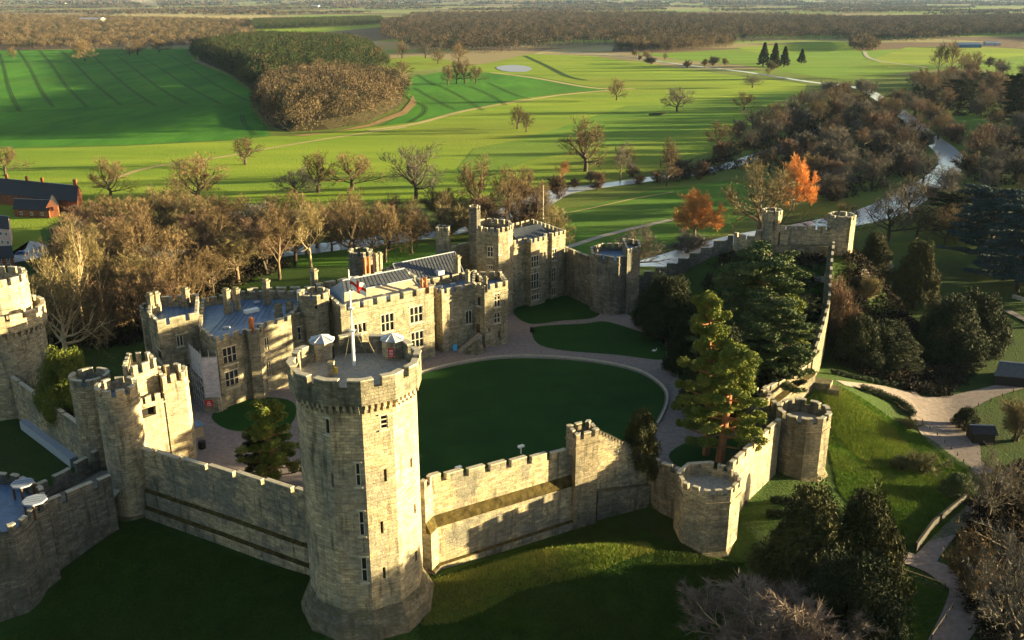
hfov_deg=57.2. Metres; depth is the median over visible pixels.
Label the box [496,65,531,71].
pond
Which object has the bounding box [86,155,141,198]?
park tree
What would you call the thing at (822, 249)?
arcaded wall
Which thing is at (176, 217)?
belt tree
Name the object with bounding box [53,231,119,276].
belt tree
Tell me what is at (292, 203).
belt tree
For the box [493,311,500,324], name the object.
window
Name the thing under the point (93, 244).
tree
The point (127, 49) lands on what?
park tree
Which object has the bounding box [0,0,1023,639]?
ground
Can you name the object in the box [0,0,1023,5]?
woods
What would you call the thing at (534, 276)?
window
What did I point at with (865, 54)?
farm track
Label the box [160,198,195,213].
belt tree
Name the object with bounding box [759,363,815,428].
curtain wall
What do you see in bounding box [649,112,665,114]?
fallen trunk
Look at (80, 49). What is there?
park tree
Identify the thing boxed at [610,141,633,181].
tree
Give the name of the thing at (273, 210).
lawn tree
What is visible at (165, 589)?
grass
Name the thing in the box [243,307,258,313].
skylight
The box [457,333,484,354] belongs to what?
entrance steps
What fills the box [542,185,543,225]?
mast
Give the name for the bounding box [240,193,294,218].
belt tree
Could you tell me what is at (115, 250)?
belt tree
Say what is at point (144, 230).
belt tree
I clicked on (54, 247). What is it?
belt tree
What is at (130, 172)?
field edge
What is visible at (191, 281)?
belt tree
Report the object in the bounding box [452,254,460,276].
chimney stack
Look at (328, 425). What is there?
window
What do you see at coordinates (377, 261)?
chimney stack
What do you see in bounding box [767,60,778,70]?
bank tree
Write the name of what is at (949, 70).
bank tree
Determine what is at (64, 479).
barbican wall
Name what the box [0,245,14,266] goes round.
brick house
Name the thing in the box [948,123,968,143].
bank tree
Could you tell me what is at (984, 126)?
bank tree
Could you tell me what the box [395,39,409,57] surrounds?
park tree
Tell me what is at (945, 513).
retaining wall
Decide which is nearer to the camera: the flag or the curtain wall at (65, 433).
the flag
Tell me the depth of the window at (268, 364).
198.34 m
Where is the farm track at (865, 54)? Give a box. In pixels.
[863,51,921,66]
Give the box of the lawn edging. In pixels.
[421,355,668,426]
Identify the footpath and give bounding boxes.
[567,218,676,247]
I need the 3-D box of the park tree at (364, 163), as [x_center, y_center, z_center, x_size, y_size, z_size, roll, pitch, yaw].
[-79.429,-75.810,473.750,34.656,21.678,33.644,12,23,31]
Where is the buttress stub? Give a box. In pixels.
[813,377,839,396]
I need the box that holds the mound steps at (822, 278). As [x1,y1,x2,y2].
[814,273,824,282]
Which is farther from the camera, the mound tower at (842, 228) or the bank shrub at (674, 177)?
the bank shrub at (674, 177)
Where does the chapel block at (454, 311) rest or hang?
on the ground at (26, 454)
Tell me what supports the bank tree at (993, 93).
on the ground at (26, 454)
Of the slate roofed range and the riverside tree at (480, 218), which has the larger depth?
the riverside tree at (480, 218)
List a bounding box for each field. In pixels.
[0,49,269,147]
[112,11,270,18]
[255,24,380,31]
[324,27,396,40]
[382,72,606,125]
[460,10,592,13]
[535,45,613,53]
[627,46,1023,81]
[737,41,848,54]
[874,47,1023,67]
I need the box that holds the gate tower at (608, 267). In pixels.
[589,243,632,314]
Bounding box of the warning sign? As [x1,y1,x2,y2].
[205,400,212,406]
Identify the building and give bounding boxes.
[79,17,104,19]
[955,42,981,47]
[983,41,994,45]
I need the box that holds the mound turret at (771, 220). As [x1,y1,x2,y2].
[761,207,782,244]
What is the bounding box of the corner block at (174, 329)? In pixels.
[147,293,204,397]
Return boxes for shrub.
[567,178,580,187]
[584,170,597,181]
[587,180,603,189]
[592,171,607,184]
[625,163,643,176]
[633,173,645,183]
[650,170,666,182]
[665,166,683,180]
[668,158,695,171]
[690,160,709,172]
[693,169,703,179]
[822,270,865,345]
[850,268,883,302]
[887,456,917,470]
[891,448,955,475]
[894,417,925,430]
[940,533,1010,599]
[949,405,981,430]
[999,393,1023,441]
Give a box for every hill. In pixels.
[199,52,380,88]
[258,89,404,131]
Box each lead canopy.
[10,478,35,500]
[22,494,48,519]
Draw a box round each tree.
[0,145,35,175]
[6,46,16,57]
[24,243,116,361]
[27,267,90,334]
[30,226,104,272]
[32,261,83,292]
[32,344,94,428]
[33,217,88,258]
[38,231,105,288]
[41,214,98,316]
[42,263,92,297]
[45,198,102,232]
[45,212,94,243]
[45,293,96,334]
[50,203,92,228]
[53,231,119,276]
[56,212,101,241]
[66,278,115,335]
[67,40,97,60]
[71,281,140,352]
[72,222,118,273]
[75,252,125,298]
[81,222,106,249]
[82,225,116,299]
[83,192,129,233]
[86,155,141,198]
[87,211,138,249]
[88,201,107,225]
[89,207,127,231]
[96,239,132,290]
[96,246,163,308]
[100,206,181,289]
[103,218,140,248]
[104,257,171,330]
[105,198,126,212]
[105,278,144,326]
[115,224,168,263]
[117,197,176,243]
[118,204,158,257]
[121,41,138,55]
[122,193,160,225]
[129,277,183,314]
[131,41,146,54]
[131,221,159,253]
[132,243,195,293]
[132,250,189,298]
[134,194,157,215]
[135,193,179,228]
[136,185,179,230]
[145,224,207,278]
[149,37,172,51]
[151,174,193,219]
[158,209,188,245]
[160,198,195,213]
[160,209,200,247]
[161,151,233,203]
[161,222,206,271]
[167,255,217,299]
[170,196,221,231]
[173,190,205,228]
[173,210,211,250]
[181,194,234,225]
[185,195,225,233]
[186,201,251,269]
[186,231,237,278]
[190,246,226,292]
[192,250,233,295]
[203,226,264,283]
[210,205,242,232]
[214,199,242,228]
[214,230,251,273]
[222,215,255,262]
[227,194,264,224]
[230,200,279,227]
[231,136,264,164]
[231,212,272,249]
[234,398,301,481]
[234,427,276,477]
[238,216,287,274]
[238,220,293,263]
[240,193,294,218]
[249,214,295,258]
[254,204,301,279]
[264,203,291,220]
[268,204,312,253]
[270,164,324,198]
[270,206,320,261]
[281,188,308,228]
[287,204,323,254]
[291,198,330,266]
[294,199,347,247]
[298,149,339,193]
[306,199,330,237]
[316,186,371,253]
[318,209,349,251]
[319,149,395,190]
[326,198,362,242]
[341,192,370,227]
[341,215,360,247]
[343,200,362,232]
[355,217,385,252]
[358,198,415,262]
[363,204,414,249]
[364,200,385,235]
[374,45,386,63]
[377,207,433,253]
[379,141,446,198]
[382,193,410,224]
[390,60,413,74]
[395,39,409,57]
[398,195,428,227]
[401,206,430,247]
[403,218,429,242]
[415,42,434,57]
[419,185,465,213]
[421,197,474,237]
[431,48,444,63]
[432,187,459,224]
[440,63,453,84]
[440,154,510,216]
[446,59,468,83]
[449,42,467,62]
[450,57,475,83]
[462,197,472,208]
[464,202,482,224]
[465,212,486,234]
[466,64,488,82]
[468,190,504,222]
[489,165,529,217]
[489,197,530,225]
[505,194,519,225]
[506,172,532,206]
[509,190,547,224]
[510,105,531,128]
[514,165,542,190]
[519,111,534,131]
[521,185,550,205]
[530,180,551,203]
[533,191,556,223]
[535,201,576,245]
[545,172,571,198]
[553,160,571,177]
[555,114,611,172]
[608,77,628,99]
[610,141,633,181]
[611,220,673,264]
[622,406,662,481]
[624,146,637,164]
[630,271,699,342]
[644,57,656,63]
[657,135,678,185]
[659,86,695,111]
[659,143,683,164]
[661,227,714,253]
[661,315,700,376]
[669,187,728,235]
[670,290,740,455]
[675,568,886,639]
[676,322,757,419]
[681,343,769,462]
[683,60,692,67]
[683,240,820,358]
[701,59,707,65]
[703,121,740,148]
[708,55,720,65]
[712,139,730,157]
[716,154,826,235]
[722,58,729,63]
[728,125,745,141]
[730,92,764,110]
[730,343,757,425]
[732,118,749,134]
[739,74,762,87]
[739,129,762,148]
[739,291,817,393]
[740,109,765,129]
[743,338,807,392]
[745,474,860,621]
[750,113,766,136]
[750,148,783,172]
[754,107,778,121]
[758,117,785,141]
[762,520,806,561]
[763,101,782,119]
[764,67,770,75]
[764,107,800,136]
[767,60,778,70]
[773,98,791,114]
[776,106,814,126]
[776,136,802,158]
[778,294,811,368]
[779,152,821,211]
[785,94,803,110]
[786,542,915,639]
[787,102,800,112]
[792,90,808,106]
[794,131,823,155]
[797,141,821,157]
[797,292,826,335]
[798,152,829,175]
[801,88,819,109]
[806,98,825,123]
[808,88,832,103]
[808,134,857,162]
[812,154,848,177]
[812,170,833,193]
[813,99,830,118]
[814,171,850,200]
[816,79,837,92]
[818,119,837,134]
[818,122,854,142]
[819,478,916,614]
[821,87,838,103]
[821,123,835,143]
[821,200,872,234]
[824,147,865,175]
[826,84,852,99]
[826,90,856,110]
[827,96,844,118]
[828,311,886,369]
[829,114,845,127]
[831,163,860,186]
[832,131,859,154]
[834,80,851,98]
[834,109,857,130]
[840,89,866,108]
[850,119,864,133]
[850,276,883,294]
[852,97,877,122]
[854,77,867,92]
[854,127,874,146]
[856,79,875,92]
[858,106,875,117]
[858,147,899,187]
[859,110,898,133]
[859,318,925,375]
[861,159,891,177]
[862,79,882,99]
[862,229,896,282]
[863,182,925,241]
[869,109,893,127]
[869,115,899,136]
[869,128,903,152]
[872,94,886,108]
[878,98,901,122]
[878,172,940,220]
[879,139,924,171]
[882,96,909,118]
[884,88,907,101]
[884,98,907,115]
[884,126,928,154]
[890,239,941,311]
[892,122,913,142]
[894,531,907,576]
[897,206,942,237]
[900,91,919,108]
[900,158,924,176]
[903,96,928,114]
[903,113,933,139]
[905,72,921,85]
[905,96,928,113]
[910,71,931,89]
[910,101,927,116]
[911,290,992,368]
[912,67,929,80]
[912,71,941,88]
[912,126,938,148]
[912,149,947,181]
[914,203,968,246]
[918,87,940,104]
[921,183,944,202]
[922,112,951,139]
[924,102,947,117]
[924,190,980,236]
[925,74,941,89]
[926,109,948,121]
[928,42,950,72]
[929,162,968,189]
[930,168,964,190]
[930,180,971,207]
[932,111,955,127]
[934,87,958,108]
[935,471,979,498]
[936,183,1023,269]
[937,68,944,79]
[938,122,965,141]
[939,66,956,80]
[940,81,954,91]
[941,78,980,104]
[942,286,1014,359]
[943,40,970,65]
[943,72,962,88]
[945,339,986,371]
[946,65,959,71]
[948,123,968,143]
[949,149,993,177]
[952,464,1023,567]
[956,441,1023,519]
[957,68,976,83]
[958,126,1007,155]
[960,51,972,62]
[961,515,1023,639]
[962,60,978,70]
[962,203,1023,292]
[964,63,974,71]
[965,129,997,152]
[968,96,987,114]
[969,50,984,62]
[970,66,983,83]
[970,152,1010,184]
[972,101,990,117]
[975,56,984,66]
[976,121,1006,146]
[977,80,987,90]
[977,85,989,94]
[977,89,995,107]
[978,87,1003,107]
[978,167,1008,186]
[982,68,1002,87]
[983,57,995,66]
[983,72,1009,85]
[983,143,1009,165]
[984,142,1021,164]
[985,109,1012,126]
[988,121,1021,147]
[992,73,1023,117]
[992,80,1007,98]
[994,58,1003,68]
[995,60,1013,74]
[995,146,1023,181]
[996,87,1006,100]
[998,127,1019,144]
[1002,139,1023,161]
[1005,135,1019,150]
[1009,112,1023,132]
[1010,116,1023,136]
[1010,174,1023,188]
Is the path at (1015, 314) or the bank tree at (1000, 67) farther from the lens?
the bank tree at (1000, 67)
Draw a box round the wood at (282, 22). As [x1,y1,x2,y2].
[251,15,382,29]
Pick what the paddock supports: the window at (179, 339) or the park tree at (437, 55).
the park tree at (437, 55)
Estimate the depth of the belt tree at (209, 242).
311.04 m
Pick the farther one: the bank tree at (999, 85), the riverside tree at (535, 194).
the bank tree at (999, 85)
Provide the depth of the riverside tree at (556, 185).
452.89 m
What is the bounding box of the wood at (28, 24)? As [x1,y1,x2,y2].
[0,12,255,49]
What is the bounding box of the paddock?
[381,56,457,70]
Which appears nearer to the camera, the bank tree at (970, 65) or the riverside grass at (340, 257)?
the riverside grass at (340, 257)
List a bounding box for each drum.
[68,367,111,470]
[94,376,146,521]
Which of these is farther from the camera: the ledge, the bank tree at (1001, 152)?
the bank tree at (1001, 152)
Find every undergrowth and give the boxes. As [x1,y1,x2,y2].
[35,235,291,352]
[660,250,826,385]
[663,92,928,200]
[835,248,994,397]
[901,71,1023,187]
[953,458,1023,639]
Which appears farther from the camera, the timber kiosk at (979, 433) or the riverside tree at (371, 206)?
the riverside tree at (371, 206)
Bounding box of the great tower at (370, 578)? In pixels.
[286,333,433,639]
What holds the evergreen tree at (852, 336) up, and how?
on the ground at (26, 454)
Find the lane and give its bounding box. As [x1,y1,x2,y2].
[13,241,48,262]
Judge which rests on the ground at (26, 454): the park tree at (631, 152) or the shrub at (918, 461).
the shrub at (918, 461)
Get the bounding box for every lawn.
[40,205,105,250]
[212,397,295,430]
[417,358,664,479]
[514,295,599,323]
[532,321,665,359]
[627,311,711,406]
[669,435,751,468]
[932,111,987,138]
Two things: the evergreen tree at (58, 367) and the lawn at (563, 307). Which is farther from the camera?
the lawn at (563, 307)
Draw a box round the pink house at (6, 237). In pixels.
[0,215,12,245]
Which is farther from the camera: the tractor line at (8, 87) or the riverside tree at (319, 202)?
the tractor line at (8, 87)
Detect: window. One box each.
[156,346,162,364]
[175,334,184,347]
[221,344,238,367]
[224,367,240,390]
[264,336,270,354]
[266,359,272,377]
[297,326,302,341]
[322,416,331,437]
[353,321,367,333]
[353,462,362,488]
[356,510,366,537]
[359,556,369,583]
[378,412,389,431]
[380,311,395,333]
[409,304,423,324]
[410,329,424,347]
[449,299,453,320]
[465,309,472,325]
[476,293,481,307]
[486,246,493,257]
[493,292,500,308]
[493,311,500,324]
[531,254,539,268]
[531,272,539,289]
[531,293,539,301]
[551,266,556,282]
[551,286,556,296]
[552,247,557,261]
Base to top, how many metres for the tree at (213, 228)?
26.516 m
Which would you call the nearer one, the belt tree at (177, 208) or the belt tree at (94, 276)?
the belt tree at (94, 276)
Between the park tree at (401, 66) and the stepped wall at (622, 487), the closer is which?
the stepped wall at (622, 487)
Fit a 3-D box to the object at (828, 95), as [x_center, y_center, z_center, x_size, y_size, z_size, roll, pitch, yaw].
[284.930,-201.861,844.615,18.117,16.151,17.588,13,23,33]
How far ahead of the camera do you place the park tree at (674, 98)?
788.42 m
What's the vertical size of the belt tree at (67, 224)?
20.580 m
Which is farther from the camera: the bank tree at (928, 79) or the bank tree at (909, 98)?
the bank tree at (928, 79)
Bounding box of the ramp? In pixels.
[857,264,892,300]
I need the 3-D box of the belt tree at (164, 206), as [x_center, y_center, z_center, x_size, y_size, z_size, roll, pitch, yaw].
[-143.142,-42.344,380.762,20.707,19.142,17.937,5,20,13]
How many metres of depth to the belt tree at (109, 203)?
364.21 m
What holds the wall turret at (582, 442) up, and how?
on the ground at (26, 454)
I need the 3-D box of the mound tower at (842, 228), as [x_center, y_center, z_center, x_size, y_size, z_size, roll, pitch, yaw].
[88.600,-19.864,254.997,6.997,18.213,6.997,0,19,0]
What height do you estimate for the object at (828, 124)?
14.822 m
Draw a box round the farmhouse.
[0,174,82,210]
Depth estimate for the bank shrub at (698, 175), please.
500.36 m
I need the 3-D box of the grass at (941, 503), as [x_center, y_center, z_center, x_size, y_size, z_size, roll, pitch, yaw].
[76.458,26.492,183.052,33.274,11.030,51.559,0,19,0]
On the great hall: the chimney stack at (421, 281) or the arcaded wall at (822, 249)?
the chimney stack at (421, 281)
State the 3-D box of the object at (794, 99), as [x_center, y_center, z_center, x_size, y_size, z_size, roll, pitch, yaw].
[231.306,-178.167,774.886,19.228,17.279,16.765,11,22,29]
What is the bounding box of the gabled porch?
[46,195,59,216]
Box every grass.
[1,521,387,639]
[296,243,435,265]
[417,515,744,639]
[806,384,974,546]
[893,578,948,639]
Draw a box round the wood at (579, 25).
[378,10,848,53]
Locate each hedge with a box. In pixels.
[766,508,790,517]
[769,494,795,504]
[830,369,905,387]
[858,383,916,416]
[919,371,976,384]
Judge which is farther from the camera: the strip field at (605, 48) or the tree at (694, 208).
the strip field at (605, 48)
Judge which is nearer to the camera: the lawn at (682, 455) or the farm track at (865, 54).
the lawn at (682, 455)
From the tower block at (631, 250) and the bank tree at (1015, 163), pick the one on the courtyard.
the tower block at (631, 250)
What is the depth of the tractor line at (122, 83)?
1037.71 m
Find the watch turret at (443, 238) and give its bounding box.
[435,225,450,254]
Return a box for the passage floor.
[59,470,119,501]
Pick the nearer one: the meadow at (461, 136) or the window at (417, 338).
the window at (417, 338)
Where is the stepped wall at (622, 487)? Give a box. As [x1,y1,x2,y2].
[596,429,649,519]
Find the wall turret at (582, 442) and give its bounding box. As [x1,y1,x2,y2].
[565,419,599,529]
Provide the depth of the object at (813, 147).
547.95 m
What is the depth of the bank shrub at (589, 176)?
493.52 m
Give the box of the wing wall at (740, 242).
[733,229,761,251]
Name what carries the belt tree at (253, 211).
on the ground at (26, 454)
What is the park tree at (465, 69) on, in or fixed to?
on the crop field at (525, 87)
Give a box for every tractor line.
[0,53,20,111]
[0,56,18,111]
[18,51,51,106]
[20,52,54,106]
[39,50,85,106]
[40,50,88,106]
[61,51,119,104]
[65,53,121,104]
[92,55,154,105]
[93,55,156,105]
[112,53,187,104]
[115,54,189,104]
[140,56,220,104]
[141,56,222,104]
[170,55,246,100]
[171,55,248,100]
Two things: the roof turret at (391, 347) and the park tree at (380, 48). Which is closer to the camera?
the roof turret at (391, 347)
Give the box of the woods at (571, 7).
[0,2,1023,14]
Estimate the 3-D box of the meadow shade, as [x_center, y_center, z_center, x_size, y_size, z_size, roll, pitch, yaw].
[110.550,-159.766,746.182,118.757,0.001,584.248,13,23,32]
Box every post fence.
[897,405,969,467]
[904,569,956,638]
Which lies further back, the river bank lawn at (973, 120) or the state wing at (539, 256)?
the river bank lawn at (973, 120)
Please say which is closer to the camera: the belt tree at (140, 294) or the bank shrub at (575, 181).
the belt tree at (140, 294)
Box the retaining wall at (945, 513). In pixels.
[914,485,978,551]
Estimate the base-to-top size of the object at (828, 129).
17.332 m
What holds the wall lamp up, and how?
attached to the curtain wall at (475, 512)
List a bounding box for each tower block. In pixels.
[157,362,196,458]
[622,238,640,313]
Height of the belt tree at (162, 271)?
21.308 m
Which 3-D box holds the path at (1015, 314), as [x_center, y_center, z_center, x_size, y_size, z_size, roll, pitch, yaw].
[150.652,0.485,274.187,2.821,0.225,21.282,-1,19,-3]
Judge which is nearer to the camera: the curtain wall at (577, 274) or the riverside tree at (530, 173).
the curtain wall at (577, 274)
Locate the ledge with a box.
[19,419,77,467]
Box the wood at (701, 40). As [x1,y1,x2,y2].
[614,32,736,51]
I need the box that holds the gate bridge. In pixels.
[140,391,171,453]
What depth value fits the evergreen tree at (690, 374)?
183.34 m
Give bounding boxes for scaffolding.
[188,344,222,411]
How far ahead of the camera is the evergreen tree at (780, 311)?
189.55 m
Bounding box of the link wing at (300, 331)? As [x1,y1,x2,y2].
[286,303,333,350]
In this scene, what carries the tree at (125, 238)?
on the ground at (26, 454)
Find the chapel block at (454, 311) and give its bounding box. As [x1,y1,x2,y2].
[427,270,482,352]
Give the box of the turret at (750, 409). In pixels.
[732,387,770,430]
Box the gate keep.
[122,351,160,402]
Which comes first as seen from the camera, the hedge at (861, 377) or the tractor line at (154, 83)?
the hedge at (861, 377)
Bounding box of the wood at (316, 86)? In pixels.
[248,58,413,133]
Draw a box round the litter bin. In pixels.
[197,439,205,448]
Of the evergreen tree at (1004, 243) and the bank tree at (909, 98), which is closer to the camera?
the evergreen tree at (1004, 243)
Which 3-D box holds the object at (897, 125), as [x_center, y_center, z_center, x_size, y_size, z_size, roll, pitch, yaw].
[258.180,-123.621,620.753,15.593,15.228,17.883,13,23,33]
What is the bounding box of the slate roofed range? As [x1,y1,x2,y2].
[388,251,463,282]
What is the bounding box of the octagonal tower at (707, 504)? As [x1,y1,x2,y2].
[673,461,741,556]
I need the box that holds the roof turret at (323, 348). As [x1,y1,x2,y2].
[309,334,334,361]
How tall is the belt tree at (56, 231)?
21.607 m
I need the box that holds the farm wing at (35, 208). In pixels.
[13,198,49,217]
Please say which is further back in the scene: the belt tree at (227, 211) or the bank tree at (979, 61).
the bank tree at (979, 61)
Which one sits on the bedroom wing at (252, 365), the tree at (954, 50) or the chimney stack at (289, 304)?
the chimney stack at (289, 304)
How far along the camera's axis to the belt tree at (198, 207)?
360.69 m
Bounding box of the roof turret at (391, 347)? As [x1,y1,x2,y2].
[380,333,403,360]
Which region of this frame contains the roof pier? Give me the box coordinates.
[327,360,337,376]
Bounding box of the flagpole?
[343,269,381,369]
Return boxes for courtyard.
[111,294,754,489]
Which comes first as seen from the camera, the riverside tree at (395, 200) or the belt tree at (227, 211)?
the belt tree at (227, 211)
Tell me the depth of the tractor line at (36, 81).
1043.54 m
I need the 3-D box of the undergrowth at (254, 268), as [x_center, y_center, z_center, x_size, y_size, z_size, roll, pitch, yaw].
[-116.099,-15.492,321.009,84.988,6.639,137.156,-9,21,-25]
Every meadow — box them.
[0,54,805,250]
[538,181,759,254]
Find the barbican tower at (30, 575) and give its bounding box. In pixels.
[0,472,60,621]
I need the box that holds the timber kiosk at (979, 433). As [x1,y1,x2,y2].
[965,424,998,444]
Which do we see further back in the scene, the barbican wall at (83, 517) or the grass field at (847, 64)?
the grass field at (847, 64)
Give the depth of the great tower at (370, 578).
126.94 m
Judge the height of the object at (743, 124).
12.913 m
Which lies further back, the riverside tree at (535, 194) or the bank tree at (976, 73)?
the bank tree at (976, 73)
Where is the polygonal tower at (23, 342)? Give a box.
[0,294,51,420]
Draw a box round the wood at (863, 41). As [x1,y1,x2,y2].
[847,32,880,50]
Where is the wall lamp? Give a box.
[518,444,524,453]
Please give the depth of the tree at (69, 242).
267.08 m
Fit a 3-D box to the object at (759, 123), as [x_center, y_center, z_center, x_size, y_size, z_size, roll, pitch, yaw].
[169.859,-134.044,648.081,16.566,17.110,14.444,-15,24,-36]
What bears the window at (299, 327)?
in the link wing at (300, 331)
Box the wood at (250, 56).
[189,29,390,89]
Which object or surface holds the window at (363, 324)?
in the great hall
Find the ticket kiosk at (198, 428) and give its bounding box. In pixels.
[193,420,204,438]
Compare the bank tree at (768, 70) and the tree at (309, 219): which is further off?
the bank tree at (768, 70)
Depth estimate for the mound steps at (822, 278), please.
238.07 m
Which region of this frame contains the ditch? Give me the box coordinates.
[524,56,584,79]
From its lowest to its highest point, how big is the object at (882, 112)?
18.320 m
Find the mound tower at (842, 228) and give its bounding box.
[826,211,856,255]
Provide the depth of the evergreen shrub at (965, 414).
205.52 m
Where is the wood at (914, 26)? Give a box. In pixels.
[839,13,1023,40]
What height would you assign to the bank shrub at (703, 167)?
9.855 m
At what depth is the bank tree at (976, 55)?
1305.81 m
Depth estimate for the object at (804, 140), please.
567.83 m
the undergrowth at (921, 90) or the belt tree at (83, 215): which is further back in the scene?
the undergrowth at (921, 90)
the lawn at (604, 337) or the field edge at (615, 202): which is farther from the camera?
the field edge at (615, 202)
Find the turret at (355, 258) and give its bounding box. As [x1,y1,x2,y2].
[348,247,372,275]
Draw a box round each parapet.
[222,286,309,303]
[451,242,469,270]
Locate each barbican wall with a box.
[36,449,100,497]
[47,474,118,569]
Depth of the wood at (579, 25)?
2340.68 m
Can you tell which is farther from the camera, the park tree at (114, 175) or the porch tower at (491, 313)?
the park tree at (114, 175)
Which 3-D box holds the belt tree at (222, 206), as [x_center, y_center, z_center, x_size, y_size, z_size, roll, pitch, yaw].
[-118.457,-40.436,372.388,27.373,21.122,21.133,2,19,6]
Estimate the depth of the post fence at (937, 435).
200.53 m
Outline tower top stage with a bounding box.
[0,266,32,320]
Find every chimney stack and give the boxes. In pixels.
[145,290,161,313]
[180,286,190,307]
[221,287,231,313]
[231,286,241,310]
[248,317,254,332]
[261,278,270,305]
[273,303,282,318]
[285,300,293,313]
[308,267,317,291]
[362,256,370,274]
[371,251,382,273]
[420,277,426,292]
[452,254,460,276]
[464,269,470,283]
[483,275,487,291]
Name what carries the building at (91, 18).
on the ground at (26, 454)
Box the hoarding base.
[204,394,226,412]
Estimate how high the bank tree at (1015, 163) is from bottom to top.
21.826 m
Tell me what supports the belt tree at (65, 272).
on the ground at (26, 454)
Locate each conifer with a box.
[756,42,769,65]
[766,43,781,68]
[780,46,790,66]
[796,49,806,62]
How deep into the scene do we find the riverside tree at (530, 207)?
388.79 m
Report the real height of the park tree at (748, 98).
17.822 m
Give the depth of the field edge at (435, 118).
791.63 m
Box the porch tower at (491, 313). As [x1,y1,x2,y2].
[472,271,508,347]
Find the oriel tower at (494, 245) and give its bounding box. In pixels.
[475,218,512,315]
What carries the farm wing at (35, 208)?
on the ground at (26, 454)
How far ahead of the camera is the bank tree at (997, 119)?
664.67 m
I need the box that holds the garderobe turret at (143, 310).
[139,303,157,356]
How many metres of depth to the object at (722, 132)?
592.26 m
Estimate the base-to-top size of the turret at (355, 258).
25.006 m
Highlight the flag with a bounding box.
[350,276,365,296]
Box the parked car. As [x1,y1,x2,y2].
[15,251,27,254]
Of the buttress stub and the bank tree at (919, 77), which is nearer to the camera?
the buttress stub
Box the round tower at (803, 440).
[775,397,831,481]
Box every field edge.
[103,127,404,181]
[367,90,610,129]
[495,73,634,88]
[563,192,671,213]
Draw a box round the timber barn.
[994,361,1023,386]
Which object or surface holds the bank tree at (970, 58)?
on the ground at (26, 454)
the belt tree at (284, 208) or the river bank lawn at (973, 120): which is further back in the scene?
the river bank lawn at (973, 120)
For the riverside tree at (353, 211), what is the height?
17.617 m
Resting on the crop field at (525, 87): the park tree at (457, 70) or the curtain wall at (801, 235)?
the park tree at (457, 70)
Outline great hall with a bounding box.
[316,268,434,359]
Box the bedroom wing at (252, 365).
[198,290,298,406]
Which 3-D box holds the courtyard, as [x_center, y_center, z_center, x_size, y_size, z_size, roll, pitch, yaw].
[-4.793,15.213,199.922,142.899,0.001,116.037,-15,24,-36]
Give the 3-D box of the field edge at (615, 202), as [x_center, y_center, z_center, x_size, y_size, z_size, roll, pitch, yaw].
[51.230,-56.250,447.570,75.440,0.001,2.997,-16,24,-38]
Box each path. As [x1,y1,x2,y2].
[837,380,992,474]
[903,551,989,639]
[908,385,1023,416]
[910,389,926,400]
[913,470,1018,565]
[1005,310,1023,320]
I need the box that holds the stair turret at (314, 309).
[297,286,331,341]
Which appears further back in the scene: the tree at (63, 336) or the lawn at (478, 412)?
the tree at (63, 336)
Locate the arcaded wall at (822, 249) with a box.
[769,245,831,256]
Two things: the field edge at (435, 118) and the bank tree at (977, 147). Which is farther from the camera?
the field edge at (435, 118)
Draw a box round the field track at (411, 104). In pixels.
[274,96,416,135]
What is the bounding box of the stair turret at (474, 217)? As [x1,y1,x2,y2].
[468,204,480,274]
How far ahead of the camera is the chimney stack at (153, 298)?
198.04 m
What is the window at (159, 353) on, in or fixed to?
in the corner block at (174, 329)
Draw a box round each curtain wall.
[10,375,81,458]
[141,446,309,575]
[420,447,572,574]
[564,246,590,304]
[639,234,733,294]
[647,457,680,518]
[720,418,781,510]
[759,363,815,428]
[778,225,830,244]
[811,241,834,374]
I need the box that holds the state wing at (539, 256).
[512,219,565,307]
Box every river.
[255,120,855,258]
[500,47,964,265]
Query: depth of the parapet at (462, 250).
248.62 m
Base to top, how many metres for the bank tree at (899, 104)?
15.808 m
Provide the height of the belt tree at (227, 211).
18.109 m
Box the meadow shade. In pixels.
[458,91,800,180]

